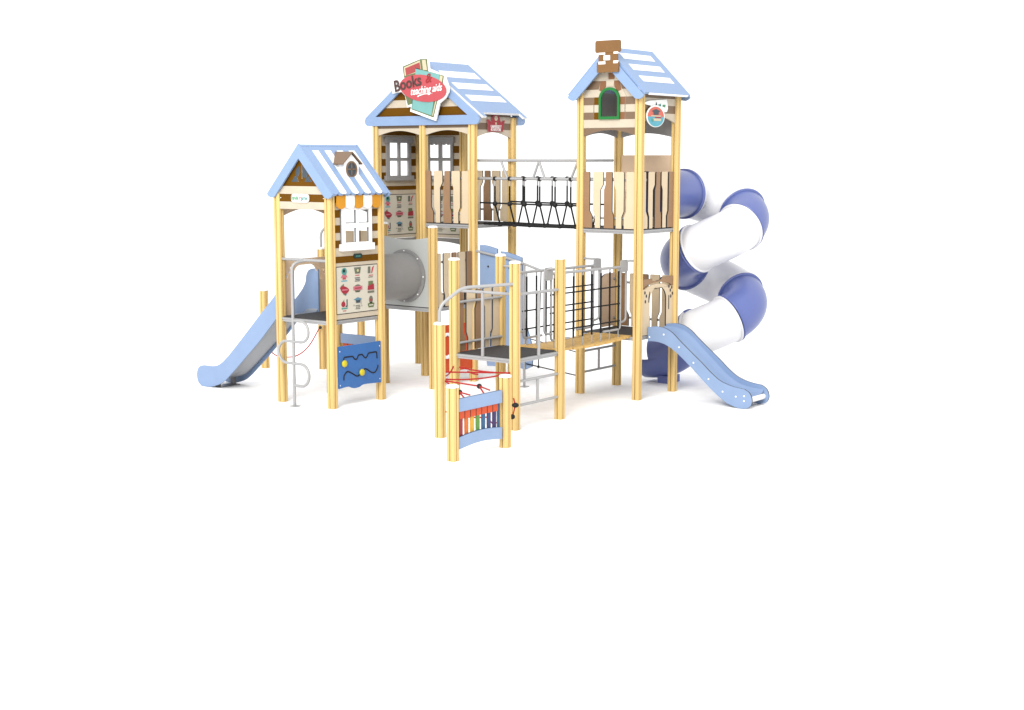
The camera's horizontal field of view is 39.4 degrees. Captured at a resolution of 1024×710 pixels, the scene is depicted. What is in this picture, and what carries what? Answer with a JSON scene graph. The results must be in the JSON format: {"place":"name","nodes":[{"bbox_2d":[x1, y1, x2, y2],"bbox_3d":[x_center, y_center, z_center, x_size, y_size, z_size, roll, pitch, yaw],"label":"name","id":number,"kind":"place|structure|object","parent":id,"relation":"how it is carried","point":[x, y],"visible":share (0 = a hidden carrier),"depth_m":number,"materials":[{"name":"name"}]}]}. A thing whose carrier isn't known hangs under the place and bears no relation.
{"place":"outdoors","nodes":[
{"label":"outdoors","id":0,"kind":"place"},
{"bbox_2d":[267,144,390,408],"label":"play tower","id":1,"kind":"structure","parent":0,"point":[332,183],"depth_m":20.18,"materials":[{"name":"brown wood"}]},
{"bbox_2d":[384,236,428,307],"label":"crawl tunnel","id":2,"kind":"structure","parent":1,"relation":"attached to","point":[406,271],"depth_m":21.59,"materials":[{"name":"white plastic"}]},
{"bbox_2d":[0,169,1023,709],"bbox_3d":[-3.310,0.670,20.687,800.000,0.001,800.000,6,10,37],"label":"ground","id":3,"kind":"structure","parent":0,"point":[834,521],"depth_m":15.35,"materials":[{"name":"white"}]},
{"bbox_2d":[197,268,319,387],"bbox_3d":[-3.853,-0.398,21.572,2.160,1.877,0.522,6,10,37],"label":"slide","id":4,"kind":"object","parent":3,"relation":"on","point":[251,352],"visible":0.81,"depth_m":21.41,"materials":[{"name":"blue plastic"}]},
{"bbox_2d":[259,288,269,367],"bbox_3d":[-4.135,-0.444,23.929,0.122,1.330,0.122,6,10,37],"label":"trail post","id":5,"kind":"object","parent":3,"relation":"on","point":[264,304],"visible":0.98,"depth_m":23.83,"materials":[{"name":"yellow wood"}]},
{"bbox_2d":[272,326,321,357],"bbox_3d":[-2.999,-0.519,24.055,1.645,1.135,1.566,6,10,37],"label":"trail rope","id":6,"kind":"object","parent":5,"relation":"attached to","point":[320,327],"visible":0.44,"depth_m":23.79,"materials":[{"name":"white fabric"}]},
{"bbox_2d":[316,221,366,368],"bbox_3d":[-2.737,-0.978,23.661,0.995,2.461,0.144,1,8,10],"label":"support post","id":7,"kind":"object","parent":3,"relation":"on","point":[321,338],"visible":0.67,"depth_m":23.79,"materials":[{"name":"yellow wood"}]},
{"bbox_2d":[337,324,375,372],"bbox_3d":[-2.444,-0.267,22.671,0.971,1.320,0.122,6,10,37],"label":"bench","id":8,"kind":"object","parent":3,"relation":"on","point":[344,339],"visible":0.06,"depth_m":22.74,"materials":[{"name":"blue plastic"}]},
{"bbox_2d":[357,321,364,334],"bbox_3d":[-2.612,-0.549,24.737,0.122,1.320,0.122,6,10,37],"label":"trail post","id":9,"kind":"object","parent":3,"relation":"on","point":[360,328],"visible":0.08,"depth_m":24.71,"materials":[{"name":"yellow wood"}]},
{"bbox_2d":[384,222,471,389],"bbox_3d":[-1.319,-0.817,22.297,1.122,2.510,1.012,6,10,37],"label":"landing","id":10,"kind":"object","parent":3,"relation":"on","point":[436,295],"visible":0.51,"depth_m":21.77,"materials":[{"name":"brown wood"}]},
{"bbox_2d":[365,58,526,381],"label":"play tower","id":11,"kind":"structure","parent":3,"relation":"on","point":[424,105],"depth_m":22.80,"materials":[{"name":"brown wood"}]},
{"bbox_2d":[478,159,613,228],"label":"rope bridge","id":12,"kind":"structure","parent":11,"relation":"attached to","point":[539,203],"depth_m":21.85,"materials":[{"name":"fabric"}]},
{"bbox_2d":[434,283,512,437],"bbox_3d":[-0.488,0.057,18.108,1.095,1.913,0.142,-4,9,-30],"label":"stair post","id":13,"kind":"object","parent":3,"relation":"on","point":[439,379],"visible":1,"depth_m":17.87,"materials":[{"name":"yellow wood"}]},
{"bbox_2d":[446,374,510,461],"bbox_3d":[-0.383,0.732,16.926,0.124,0.894,1.117,6,10,37],"label":"chime panel","id":14,"kind":"object","parent":3,"relation":"on","point":[458,410],"visible":1,"depth_m":16.89,"materials":[{"name":"yellow wood"}]},
{"bbox_2d":[448,253,565,430],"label":"access platform","id":15,"kind":"structure","parent":3,"relation":"on","point":[501,353],"depth_m":18.98,"materials":[{"name":"yellow wood"}]},
{"bbox_2d":[445,366,518,423],"bbox_3d":[-0.384,0.519,17.950,0.927,0.641,1.986,0,8,4],"label":"rope net","id":16,"kind":"object","parent":15,"relation":"attached to","point":[514,404],"visible":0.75,"depth_m":18.07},
{"bbox_2d":[476,245,574,387],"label":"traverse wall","id":17,"kind":"structure","parent":3,"relation":"on","point":[487,263],"depth_m":22.03,"materials":[{"name":"metal"}]},
{"bbox_2d":[568,40,690,400],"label":"play tower","id":18,"kind":"structure","parent":3,"relation":"on","point":[612,99],"depth_m":20.83,"materials":[{"name":"brown wood"}]},
{"bbox_2d":[503,257,632,350],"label":"net bridge","id":19,"kind":"structure","parent":18,"relation":"attached to","point":[590,339],"depth_m":20.05,"materials":[{"name":"brown wood"}]},
{"bbox_2d":[642,169,768,383],"bbox_3d":[3.028,-1.207,22.140,1.769,3.325,1.942,6,10,37],"label":"tube slide","id":20,"kind":"object","parent":3,"relation":"on","point":[732,218],"visible":0.81,"depth_m":21.72,"materials":[{"name":"white plastic"}]},
{"bbox_2d":[648,323,769,408],"bbox_3d":[2.807,0.140,20.616,1.743,1.061,0.547,6,10,37],"label":"slide","id":21,"kind":"object","parent":3,"relation":"on","point":[709,367],"visible":1,"depth_m":20.58,"materials":[{"name":"blue plastic"}]},
{"bbox_2d":[0,0,1023,171],"label":"sky","id":22,"kind":"structure","parent":0,"point":[772,85],"materials":[{"name":"white"}]}
]}

